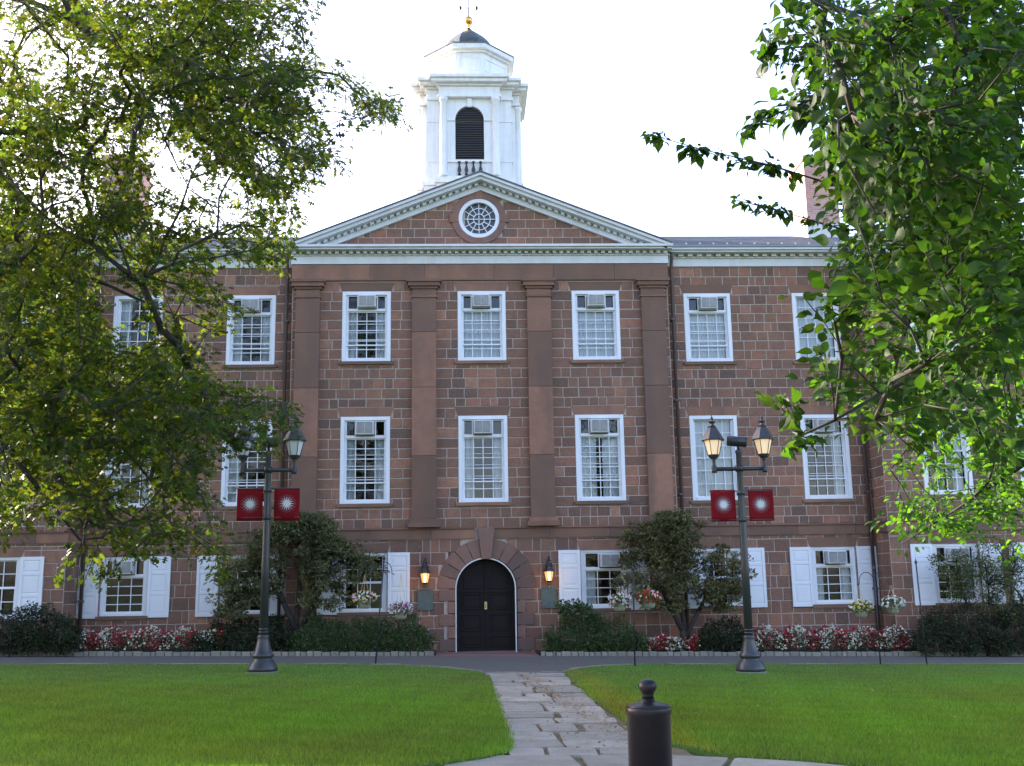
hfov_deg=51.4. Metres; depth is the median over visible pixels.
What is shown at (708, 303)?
air conditioner
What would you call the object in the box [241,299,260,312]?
air conditioner
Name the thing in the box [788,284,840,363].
window
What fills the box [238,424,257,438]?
air conditioner
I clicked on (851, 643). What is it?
flower bed
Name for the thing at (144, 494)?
window
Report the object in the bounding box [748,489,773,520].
banner
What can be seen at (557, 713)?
leaf litter
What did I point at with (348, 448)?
window
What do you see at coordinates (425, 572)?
wall lantern
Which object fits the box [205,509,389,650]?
ornamental tree
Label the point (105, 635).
flower bed
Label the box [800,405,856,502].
window
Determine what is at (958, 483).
window
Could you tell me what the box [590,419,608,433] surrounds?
air conditioner
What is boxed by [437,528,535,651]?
arched doorway
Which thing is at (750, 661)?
street lamp
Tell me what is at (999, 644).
yew hedge
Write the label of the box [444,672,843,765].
path
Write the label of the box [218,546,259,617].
window
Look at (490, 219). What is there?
round window
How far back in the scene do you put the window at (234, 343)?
30.80 m
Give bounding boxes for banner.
[236,489,262,520]
[274,489,299,520]
[710,490,736,521]
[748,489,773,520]
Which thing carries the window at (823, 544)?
in the college hall
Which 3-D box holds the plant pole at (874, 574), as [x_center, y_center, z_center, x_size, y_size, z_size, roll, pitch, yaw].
[8.313,5.298,24.277,0.812,2.300,0.070,0,-11,-2]
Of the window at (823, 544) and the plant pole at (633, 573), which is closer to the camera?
the plant pole at (633, 573)
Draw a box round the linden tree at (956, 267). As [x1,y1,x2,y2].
[638,0,1023,565]
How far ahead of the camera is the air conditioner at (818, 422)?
30.61 m
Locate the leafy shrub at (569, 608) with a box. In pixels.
[553,597,605,637]
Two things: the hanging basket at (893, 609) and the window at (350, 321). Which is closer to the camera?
the hanging basket at (893, 609)
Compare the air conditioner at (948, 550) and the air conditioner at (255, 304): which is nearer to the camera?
the air conditioner at (948, 550)
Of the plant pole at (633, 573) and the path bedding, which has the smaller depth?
the path bedding
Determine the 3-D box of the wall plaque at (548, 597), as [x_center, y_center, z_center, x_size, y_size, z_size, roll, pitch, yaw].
[1.012,5.887,29.191,0.420,0.550,0.052,0,-11,-2]
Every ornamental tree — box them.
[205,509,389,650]
[608,508,758,650]
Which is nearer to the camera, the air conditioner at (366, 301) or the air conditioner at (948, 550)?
the air conditioner at (948, 550)
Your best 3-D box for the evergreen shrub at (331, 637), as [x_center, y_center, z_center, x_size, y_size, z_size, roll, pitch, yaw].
[-3.918,6.530,28.018,3.949,1.383,1.442,0,-11,-2]
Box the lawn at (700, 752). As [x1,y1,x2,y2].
[0,664,1023,765]
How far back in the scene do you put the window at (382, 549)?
29.14 m
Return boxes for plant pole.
[358,555,394,663]
[616,566,647,665]
[857,564,890,663]
[914,558,926,663]
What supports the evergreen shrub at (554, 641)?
on the planting bed at (538, 652)
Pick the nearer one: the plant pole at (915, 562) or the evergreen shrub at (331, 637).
the plant pole at (915, 562)
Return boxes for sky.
[0,0,1023,236]
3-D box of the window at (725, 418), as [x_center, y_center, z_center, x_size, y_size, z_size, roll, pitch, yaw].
[5.807,2.074,30.610,1.578,2.805,0.358,0,-11,-2]
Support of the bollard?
on the path
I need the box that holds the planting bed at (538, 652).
[17,649,990,655]
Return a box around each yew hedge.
[0,600,86,656]
[905,598,1023,656]
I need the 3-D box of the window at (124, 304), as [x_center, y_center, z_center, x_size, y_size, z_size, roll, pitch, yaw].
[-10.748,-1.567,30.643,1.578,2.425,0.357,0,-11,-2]
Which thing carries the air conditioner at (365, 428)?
attached to the college hall
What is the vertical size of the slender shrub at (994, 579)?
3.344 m
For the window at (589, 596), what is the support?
in the college hall
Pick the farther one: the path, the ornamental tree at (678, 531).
the ornamental tree at (678, 531)
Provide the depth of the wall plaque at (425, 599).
29.03 m
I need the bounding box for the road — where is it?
[0,656,1023,674]
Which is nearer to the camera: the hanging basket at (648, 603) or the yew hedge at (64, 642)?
the hanging basket at (648, 603)
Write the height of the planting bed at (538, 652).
1.168 m
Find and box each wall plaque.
[418,589,432,609]
[541,587,556,607]
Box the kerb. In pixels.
[0,651,1023,672]
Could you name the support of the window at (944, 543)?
in the college hall
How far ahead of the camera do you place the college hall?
30.35 m
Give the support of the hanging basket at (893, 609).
hanging from the plant pole at (874, 574)
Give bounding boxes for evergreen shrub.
[187,613,297,651]
[285,604,437,653]
[537,614,649,653]
[690,614,761,651]
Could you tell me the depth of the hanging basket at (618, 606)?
23.53 m
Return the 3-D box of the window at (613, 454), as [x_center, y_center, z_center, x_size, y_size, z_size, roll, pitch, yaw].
[2.484,2.033,30.125,1.578,2.805,0.358,0,-11,-2]
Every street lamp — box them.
[234,420,306,673]
[701,413,773,672]
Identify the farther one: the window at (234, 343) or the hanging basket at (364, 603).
the window at (234, 343)
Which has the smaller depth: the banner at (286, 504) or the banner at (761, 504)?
the banner at (286, 504)
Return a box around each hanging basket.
[351,575,376,608]
[388,576,413,618]
[605,586,633,610]
[636,585,662,607]
[848,586,873,617]
[879,585,905,613]
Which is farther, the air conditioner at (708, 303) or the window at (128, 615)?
the air conditioner at (708, 303)
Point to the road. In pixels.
(502, 664)
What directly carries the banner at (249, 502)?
attached to the street lamp at (263, 662)
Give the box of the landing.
[436,652,538,655]
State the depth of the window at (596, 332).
30.90 m
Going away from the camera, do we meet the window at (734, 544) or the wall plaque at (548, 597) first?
the wall plaque at (548, 597)
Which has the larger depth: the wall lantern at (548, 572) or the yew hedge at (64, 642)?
the wall lantern at (548, 572)
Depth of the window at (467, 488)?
30.01 m
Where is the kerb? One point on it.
(543, 653)
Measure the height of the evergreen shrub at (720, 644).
1.163 m
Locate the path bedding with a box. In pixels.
[488,676,732,765]
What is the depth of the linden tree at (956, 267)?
5.46 m
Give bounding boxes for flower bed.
[80,624,226,650]
[646,634,700,651]
[753,623,912,651]
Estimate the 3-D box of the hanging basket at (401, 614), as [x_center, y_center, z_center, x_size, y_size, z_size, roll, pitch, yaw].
[-2.528,4.866,24.261,0.603,1.011,0.534,0,-11,-2]
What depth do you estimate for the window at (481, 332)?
30.75 m
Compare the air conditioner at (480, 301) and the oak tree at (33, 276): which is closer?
the oak tree at (33, 276)
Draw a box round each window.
[0,547,24,622]
[95,547,152,619]
[101,424,156,511]
[112,287,165,367]
[217,410,275,509]
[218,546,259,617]
[222,286,279,368]
[336,407,393,507]
[337,543,390,615]
[339,282,393,364]
[450,190,507,243]
[454,282,508,363]
[455,406,510,505]
[568,282,623,363]
[571,405,629,504]
[577,540,630,611]
[680,285,736,364]
[685,406,744,503]
[694,539,742,609]
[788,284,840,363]
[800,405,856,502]
[807,537,861,607]
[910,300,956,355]
[918,399,973,497]
[930,533,984,606]
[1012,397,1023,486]
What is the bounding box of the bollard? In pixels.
[625,679,672,765]
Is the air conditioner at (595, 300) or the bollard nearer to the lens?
the bollard
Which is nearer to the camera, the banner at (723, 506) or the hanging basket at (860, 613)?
the banner at (723, 506)
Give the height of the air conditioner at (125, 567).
0.355 m
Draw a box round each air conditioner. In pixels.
[112,561,134,574]
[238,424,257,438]
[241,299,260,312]
[356,421,374,435]
[358,295,376,308]
[472,294,489,308]
[474,420,491,434]
[586,294,604,307]
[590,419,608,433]
[599,553,620,566]
[698,297,717,310]
[814,419,834,432]
[824,551,846,563]
[945,548,969,560]
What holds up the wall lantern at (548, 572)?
attached to the college hall
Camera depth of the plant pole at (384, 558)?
24.26 m
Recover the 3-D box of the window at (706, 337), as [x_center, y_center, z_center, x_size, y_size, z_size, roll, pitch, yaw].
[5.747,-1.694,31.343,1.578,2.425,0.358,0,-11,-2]
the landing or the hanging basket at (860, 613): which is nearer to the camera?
the hanging basket at (860, 613)
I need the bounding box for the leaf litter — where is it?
[29,664,1003,752]
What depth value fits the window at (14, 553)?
28.16 m
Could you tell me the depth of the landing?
27.86 m
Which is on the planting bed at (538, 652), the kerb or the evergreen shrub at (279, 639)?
the evergreen shrub at (279, 639)
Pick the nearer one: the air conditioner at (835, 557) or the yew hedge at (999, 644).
the yew hedge at (999, 644)
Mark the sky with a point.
(599, 75)
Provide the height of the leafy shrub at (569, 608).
1.528 m
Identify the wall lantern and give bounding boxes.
[420,558,430,586]
[543,556,553,584]
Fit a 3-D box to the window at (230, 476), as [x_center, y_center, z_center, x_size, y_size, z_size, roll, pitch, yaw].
[-7.461,2.177,30.047,1.578,2.805,0.358,0,-11,-2]
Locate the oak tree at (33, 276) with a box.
[0,0,412,592]
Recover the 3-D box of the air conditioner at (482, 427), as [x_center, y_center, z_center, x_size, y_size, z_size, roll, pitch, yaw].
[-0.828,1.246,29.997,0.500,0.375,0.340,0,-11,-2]
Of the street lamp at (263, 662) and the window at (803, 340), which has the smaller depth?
the street lamp at (263, 662)
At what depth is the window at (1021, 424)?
30.02 m
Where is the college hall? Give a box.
[0,0,1023,653]
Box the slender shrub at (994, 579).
[926,533,1023,655]
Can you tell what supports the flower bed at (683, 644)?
on the planting bed at (538, 652)
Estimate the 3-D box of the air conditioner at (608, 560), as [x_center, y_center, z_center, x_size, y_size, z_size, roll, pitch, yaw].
[2.706,4.900,29.428,0.540,0.355,0.340,0,-11,-2]
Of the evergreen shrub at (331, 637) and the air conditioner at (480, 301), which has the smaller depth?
the evergreen shrub at (331, 637)

